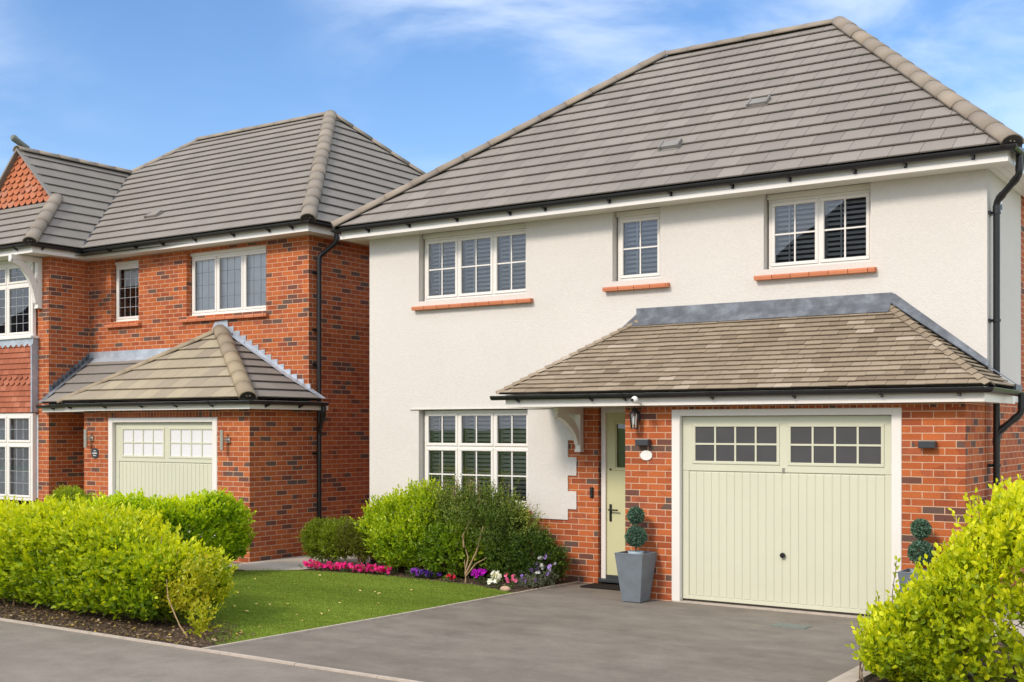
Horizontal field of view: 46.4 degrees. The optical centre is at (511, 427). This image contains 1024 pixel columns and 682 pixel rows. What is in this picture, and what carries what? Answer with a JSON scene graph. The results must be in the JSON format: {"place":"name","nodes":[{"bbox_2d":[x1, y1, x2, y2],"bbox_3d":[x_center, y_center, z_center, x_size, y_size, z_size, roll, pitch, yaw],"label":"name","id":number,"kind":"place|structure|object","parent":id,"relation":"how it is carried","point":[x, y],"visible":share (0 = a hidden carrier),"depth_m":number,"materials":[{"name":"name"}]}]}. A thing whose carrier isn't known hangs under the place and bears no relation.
{"place":"outdoors","nodes":[
{"label":"outdoors","id":0,"kind":"place"},
{"bbox_2d":[47,484,92,502],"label":"round shrub","id":1,"kind":"object","parent":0,"point":[71,492],"visible":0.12,"depth_m":18.08,"materials":[{"name":"green plant"}]},
{"bbox_2d":[0,595,254,647],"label":"hedge bed","id":2,"kind":"object","parent":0,"point":[123,623],"visible":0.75,"depth_m":12.14,"materials":[{"name":"soil"}]},
{"bbox_2d":[0,492,238,636],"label":"hedge","id":3,"kind":"object","parent":2,"relation":"on","point":[106,560],"visible":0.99,"depth_m":12.33,"materials":[{"name":"green plant"}]},
{"bbox_2d":[0,621,397,681],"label":"road","id":4,"kind":"structure","parent":0,"point":[30,653],"depth_m":10.21,"materials":[{"name":"grey asphalt"}]},
{"bbox_2d":[228,555,369,569],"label":"side path","id":5,"kind":"structure","parent":0,"point":[290,563],"depth_m":17.53,"materials":[{"name":"concrete"}]},
{"bbox_2d":[180,569,513,642],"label":"lawn","id":6,"kind":"structure","parent":0,"point":[283,619],"depth_m":13.85,"materials":[{"name":"green plant"}]},
{"bbox_2d":[88,487,258,563],"bbox_3d":[-4.700,1.384,15.677,1.124,1.259,2.981,0,0,34],"label":"hedge","id":7,"kind":"object","parent":6,"relation":"on","point":[209,516],"visible":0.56,"depth_m":16.00,"materials":[{"name":"green plant"}]},
{"bbox_2d":[500,586,510,591],"bbox_3d":[-0.082,1.970,14.626,0.146,0.075,0.083,0,0,34],"label":"stone","id":8,"kind":"object","parent":6,"relation":"on","point":[505,588],"visible":0.94,"depth_m":14.59,"materials":[{"name":"beige stone"}]},
{"bbox_2d":[300,564,572,591],"bbox_3d":[-1.582,1.996,16.316,4.900,0.001,1.460,0,0,34],"label":"flower bed","id":9,"kind":"object","parent":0,"point":[470,579],"visible":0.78,"depth_m":15.74,"materials":[{"name":"soil"}]},
{"bbox_2d":[298,558,329,569],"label":"flower plant","id":10,"kind":"object","parent":9,"relation":"on","point":[308,564],"visible":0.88,"depth_m":16.80,"materials":[{"name":"pink plant"}]},
{"bbox_2d":[296,515,360,563],"bbox_3d":[-2.591,1.632,17.389,1.137,0.753,0.800,0,0,34],"label":"box shrub","id":11,"kind":"object","parent":9,"relation":"on","point":[319,544],"visible":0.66,"depth_m":17.26,"materials":[{"name":"green plant"}]},
{"bbox_2d":[314,560,345,572],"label":"flower plant","id":12,"kind":"object","parent":9,"relation":"on","point":[328,565],"visible":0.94,"depth_m":16.67,"materials":[{"name":"pink plant"}]},
{"bbox_2d":[332,561,364,571],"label":"flower plant","id":13,"kind":"object","parent":9,"relation":"on","point":[346,567],"visible":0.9,"depth_m":16.52,"materials":[{"name":"pink plant"}]},
{"bbox_2d":[332,517,390,564],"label":"box shrub","id":14,"kind":"object","parent":9,"relation":"on","point":[362,556],"visible":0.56,"depth_m":16.86,"materials":[{"name":"green plant"}]},
{"bbox_2d":[350,562,385,572],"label":"flower plant","id":15,"kind":"object","parent":9,"relation":"on","point":[367,567],"visible":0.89,"depth_m":16.37,"materials":[{"name":"pink plant"}]},
{"bbox_2d":[371,562,397,574],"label":"flower plant","id":16,"kind":"object","parent":9,"relation":"on","point":[379,569],"visible":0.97,"depth_m":16.24,"materials":[{"name":"pink plant"}]},
{"bbox_2d":[349,475,453,574],"bbox_3d":[-1.535,1.351,16.593,1.831,1.403,1.152,0,0,34],"label":"laurel shrub","id":17,"kind":"object","parent":9,"relation":"on","point":[397,518],"visible":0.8,"depth_m":16.33,"materials":[{"name":"green plant"}]},
{"bbox_2d":[404,567,423,576],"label":"flower plant","id":18,"kind":"object","parent":9,"relation":"on","point":[414,571],"visible":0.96,"depth_m":15.92,"materials":[{"name":"purple plant"}]},
{"bbox_2d":[408,568,441,579],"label":"flower plant","id":19,"kind":"object","parent":9,"relation":"on","point":[425,573],"visible":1,"depth_m":15.79,"materials":[{"name":"purple plant"}]},
{"bbox_2d":[308,562,573,588],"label":"bark chips","id":20,"kind":"object","parent":9,"relation":"on","point":[429,578],"visible":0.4,"depth_m":15.94,"materials":[{"name":"brown soil"}]},
{"bbox_2d":[410,515,490,579],"bbox_3d":[-0.826,1.616,15.926,1.166,0.956,0.731,0,0,34],"label":"leafy shrub","id":21,"kind":"object","parent":9,"relation":"on","point":[441,543],"visible":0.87,"depth_m":15.76,"materials":[{"name":"green plant"}]},
{"bbox_2d":[445,571,456,580],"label":"flower plant","id":22,"kind":"object","parent":9,"relation":"on","point":[451,576],"visible":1,"depth_m":15.51,"materials":[{"name":"red plant"}]},
{"bbox_2d":[427,475,508,575],"bbox_3d":[-0.624,1.288,16.052,0.563,1.428,1.200,0,0,-44],"label":"wispy shrub","id":23,"kind":"object","parent":9,"relation":"on","point":[469,487],"visible":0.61,"depth_m":15.95,"materials":[{"name":"green plant"}]},
{"bbox_2d":[445,500,503,584],"bbox_3d":[-0.493,1.479,15.434,0.792,1.085,0.508,0,0,34],"label":"forked shrub","id":24,"kind":"object","parent":9,"relation":"on","point":[477,532],"visible":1,"depth_m":15.41,"materials":[{"name":"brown plant"}]},
{"bbox_2d":[471,564,487,584],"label":"flower plant","id":25,"kind":"object","parent":9,"relation":"on","point":[479,573],"visible":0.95,"depth_m":15.19,"materials":[{"name":"purple plant"}]},
{"bbox_2d":[420,473,549,576],"bbox_3d":[-0.395,1.327,15.963,2.174,1.446,1.161,0,0,34],"label":"dark shrub","id":26,"kind":"object","parent":9,"relation":"on","point":[514,514],"visible":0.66,"depth_m":15.70,"materials":[{"name":"green plant"}]},
{"bbox_2d":[484,570,502,586],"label":"flower plant","id":27,"kind":"object","parent":9,"relation":"on","point":[495,577],"visible":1,"depth_m":14.85,"materials":[{"name":"white plant"}]},
{"bbox_2d":[504,573,517,588],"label":"flower plant","id":28,"kind":"object","parent":9,"relation":"on","point":[513,580],"visible":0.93,"depth_m":14.76,"materials":[{"name":"pink plant"}]},
{"bbox_2d":[479,525,574,584],"bbox_3d":[0.166,1.662,15.432,1.252,0.842,0.827,0,0,34],"label":"dark shrub","id":29,"kind":"object","parent":9,"relation":"on","point":[517,561],"visible":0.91,"depth_m":15.26,"materials":[{"name":"green plant"}]},
{"bbox_2d":[514,569,547,587],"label":"flower plant","id":30,"kind":"object","parent":9,"relation":"on","point":[526,581],"visible":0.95,"depth_m":14.94,"materials":[{"name":"green plant"}]},
{"bbox_2d":[519,552,560,586],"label":"flower plant","id":31,"kind":"object","parent":9,"relation":"on","point":[547,577],"visible":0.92,"depth_m":15.08,"materials":[{"name":"green plant"}]},
{"bbox_2d":[295,570,618,591],"bbox_3d":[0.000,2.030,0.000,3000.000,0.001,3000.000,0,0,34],"label":"ground","id":32,"kind":"structure","parent":0,"point":[524,590],"depth_m":15.60,"materials":[{"name":"brown soil"}]},
{"bbox_2d":[0,618,421,681],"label":"road edging","id":33,"kind":"object","parent":32,"relation":"on","point":[230,654],"visible":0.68,"depth_m":10.61,"materials":[{"name":"concrete"}]},
{"bbox_2d":[0,110,425,563],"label":"brick house","id":34,"kind":"structure","parent":32,"relation":"on","point":[166,318],"depth_m":19.99,"materials":[{"name":"red brick"}]},
{"bbox_2d":[0,262,35,336],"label":"window","id":35,"kind":"structure","parent":34,"relation":"in","point":[8,286],"depth_m":21.54,"materials":[{"name":"white plastic"}]},
{"bbox_2d":[0,413,37,500],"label":"window","id":36,"kind":"structure","parent":34,"relation":"in","point":[18,431],"depth_m":21.53,"materials":[{"name":"white plastic"}]},
{"bbox_2d":[84,429,93,446],"bbox_3d":[-6.997,0.170,19.747,0.152,0.300,0.084,0,0,-36],"label":"tube wall light","id":37,"kind":"object","parent":34,"relation":"attached to","point":[87,438],"visible":1,"depth_m":19.71,"materials":[{"name":"metal"}]},
{"bbox_2d":[91,448,98,457],"bbox_3d":[-6.891,0.415,19.738,0.170,0.170,0.016,0,0,34],"label":"house sign","id":38,"kind":"object","parent":34,"relation":"attached to","point":[95,452],"visible":1,"depth_m":19.72,"materials":[{"name":"grey metal"}]},
{"bbox_2d":[104,263,140,327],"bbox_3d":[-6.860,-2.364,21.324,0.926,1.132,0.292,0,0,34],"label":"window","id":39,"kind":"structure","parent":34,"relation":"in","point":[131,271],"depth_m":21.45,"materials":[{"name":"white plastic"}]},
{"bbox_2d":[116,422,211,534],"bbox_3d":[-5.497,0.942,18.888,2.359,2.056,0.045,0,0,34],"label":"garage door","id":40,"kind":"structure","parent":34,"relation":"in","point":[161,458],"depth_m":18.87,"materials":[{"name":"beige paint"}]},
{"bbox_2d":[179,248,268,322],"bbox_3d":[-4.740,-2.364,19.880,2.076,1.132,0.274,0,0,34],"label":"window","id":41,"kind":"structure","parent":34,"relation":"in","point":[229,282],"depth_m":19.97,"materials":[{"name":"white plastic"}]},
{"bbox_2d":[220,430,230,449],"bbox_3d":[-4.305,0.180,17.927,0.152,0.300,0.084,0,0,-36],"label":"tube wall light","id":42,"kind":"object","parent":34,"relation":"attached to","point":[227,439],"visible":1,"depth_m":17.88,"materials":[{"name":"metal"}]},
{"bbox_2d":[201,581,579,648],"bbox_3d":[-0.949,2.019,13.152,0.068,0.062,6.002,0,0,38],"label":"driveway edging","id":43,"kind":"object","parent":32,"relation":"on","point":[347,623],"visible":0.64,"depth_m":12.49,"materials":[{"name":"concrete"}]},
{"bbox_2d":[330,16,1023,617],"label":"rendered house","id":44,"kind":"structure","parent":32,"relation":"on","point":[772,280],"depth_m":14.15,"materials":[{"name":"white paint"}]},
{"bbox_2d":[411,228,532,310],"bbox_3d":[-0.499,-2.187,16.565,2.016,1.027,0.354,0,0,34],"label":"window","id":45,"kind":"structure","parent":44,"relation":"in","point":[497,244],"depth_m":16.63,"materials":[{"name":"white plastic"}]},
{"bbox_2d":[425,409,531,514],"bbox_3d":[-0.501,0.456,16.579,1.996,1.412,0.334,0,0,34],"label":"window","id":46,"kind":"structure","parent":44,"relation":"in","point":[462,448],"depth_m":16.63,"materials":[{"name":"white plastic"}]},
{"bbox_2d":[590,487,593,497],"bbox_3d":[1.025,0.833,15.420,0.047,0.135,0.032,0,0,34],"label":"doorbell","id":47,"kind":"object","parent":44,"relation":"attached to","point":[591,492],"visible":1,"depth_m":15.41,"materials":[{"name":"black plastic"}]},
{"bbox_2d":[607,412,624,574],"bbox_3d":[1.563,0.845,15.184,0.820,2.090,0.133,0,0,34],"label":"front door","id":48,"kind":"structure","parent":44,"relation":"in","point":[615,474],"depth_m":15.35,"materials":[{"name":"green paint"}]},
{"bbox_2d":[629,407,640,428],"bbox_3d":[1.445,-0.119,14.017,0.132,0.259,0.156,0,0,34],"label":"wall lantern","id":49,"kind":"object","parent":44,"relation":"attached to","point":[637,418],"depth_m":13.97,"materials":[{"name":"black plastic"}]},
{"bbox_2d":[631,396,640,403],"bbox_3d":[1.433,-0.322,13.741,0.084,0.091,0.190,0,0,34],"label":"security camera","id":50,"kind":"object","parent":44,"relation":"attached to","point":[634,399],"visible":1,"depth_m":13.67,"materials":[{"name":"white plastic"}]},
{"bbox_2d":[602,213,669,291],"bbox_3d":[1.630,-2.222,15.125,0.916,0.957,0.354,0,0,34],"label":"window","id":51,"kind":"structure","parent":44,"relation":"in","point":[623,230],"depth_m":15.21,"materials":[{"name":"white plastic"}]},
{"bbox_2d":[635,439,650,445],"bbox_3d":[1.537,0.166,13.993,0.170,0.079,0.094,0,0,34],"label":"wall light","id":52,"kind":"object","parent":44,"relation":"attached to","point":[642,442],"visible":1,"depth_m":13.95,"materials":[{"name":"grey metal"}]},
{"bbox_2d":[640,450,652,459],"bbox_3d":[1.576,0.320,14.014,0.156,0.116,0.014,0,0,34],"label":"house plaque","id":53,"kind":"object","parent":44,"relation":"attached to","point":[646,455],"visible":1,"depth_m":14.01,"materials":[{"name":"white ceramic"}]},
{"bbox_2d":[683,415,890,614],"bbox_3d":[2.973,0.918,13.145,2.415,2.104,0.070,0,0,34],"label":"garage door","id":54,"kind":"structure","parent":44,"relation":"in","point":[779,511],"depth_m":13.11,"materials":[{"name":"beige paint"}]},
{"bbox_2d":[754,189,876,280],"bbox_3d":[3.540,-2.222,13.834,1.426,0.957,0.354,0,0,34],"label":"window","id":55,"kind":"structure","parent":44,"relation":"in","point":[822,204],"depth_m":13.84,"materials":[{"name":"white plastic"}]},
{"bbox_2d":[918,440,936,447],"bbox_3d":[4.233,0.166,12.169,0.170,0.079,0.094,0,0,34],"label":"wall light","id":56,"kind":"object","parent":44,"relation":"attached to","point":[927,443],"visible":1,"depth_m":12.13,"materials":[{"name":"grey metal"}]},
{"bbox_2d":[0,0,1023,176],"label":"sky","id":57,"kind":"structure","parent":0,"point":[126,84],"materials":[{"name":"blue"}]},
{"bbox_2d":[211,583,863,681],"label":"driveway","id":58,"kind":"structure","parent":0,"point":[575,632],"depth_m":11.13,"materials":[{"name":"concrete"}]},
{"bbox_2d":[580,583,619,590],"bbox_3d":[1.276,1.997,14.981,0.770,0.018,0.350,0,0,34],"label":"door mat","id":59,"kind":"object","parent":58,"relation":"on","point":[604,586],"depth_m":14.99,"materials":[{"name":"black rubber"}]},
{"bbox_2d":[614,550,656,602],"bbox_3d":[1.436,1.712,13.853,0.370,0.575,0.370,0,0,34],"label":"planter","id":60,"kind":"object","parent":58,"relation":"on","point":[635,571],"visible":1,"depth_m":13.74,"materials":[{"name":"grey stone"}]},
{"bbox_2d":[624,506,646,551],"bbox_3d":[1.437,1.182,13.858,0.282,0.557,0.281,0,0,34],"label":"topiary tree","id":61,"kind":"object","parent":60,"relation":"on","point":[635,536],"visible":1,"depth_m":13.79,"materials":[{"name":"green plant"}]},
{"bbox_2d":[769,623,812,629],"bbox_3d":[2.825,2.015,12.105,0.380,0.030,0.236,0,0,34],"label":"inspection cover","id":62,"kind":"object","parent":58,"relation":"on","point":[793,626],"visible":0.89,"depth_m":12.07,"materials":[{"name":"grey metal"}]},
{"bbox_2d":[828,664,875,681],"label":"kerb","id":63,"kind":"structure","parent":58,"relation":"on","point":[851,675],"depth_m":9.37,"materials":[{"name":"concrete"}]},
{"bbox_2d":[897,568,931,592],"bbox_3d":[4.120,1.712,12.038,0.370,0.575,0.370,0,0,34],"label":"planter","id":64,"kind":"object","parent":58,"relation":"on","point":[907,572],"visible":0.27,"depth_m":11.97,"materials":[{"name":"grey stone"}]},
{"bbox_2d":[907,518,933,565],"bbox_3d":[4.120,1.182,12.035,0.283,0.557,0.277,0,0,34],"label":"topiary tree","id":65,"kind":"object","parent":64,"relation":"on","point":[919,532],"visible":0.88,"depth_m":11.98,"materials":[{"name":"green plant"}]},
{"bbox_2d":[866,636,1023,681],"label":"bed","id":66,"kind":"object","parent":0,"point":[876,678],"depth_m":9.48,"materials":[{"name":"soil"}]},
{"bbox_2d":[845,474,1023,681],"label":"hedge","id":67,"kind":"object","parent":66,"relation":"on","point":[934,625],"visible":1,"depth_m":8.80,"materials":[{"name":"green plant"}]},
{"bbox_2d":[989,608,1023,636],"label":"paving","id":68,"kind":"structure","parent":0,"point":[1020,630],"depth_m":12.19,"materials":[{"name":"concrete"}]}
]}

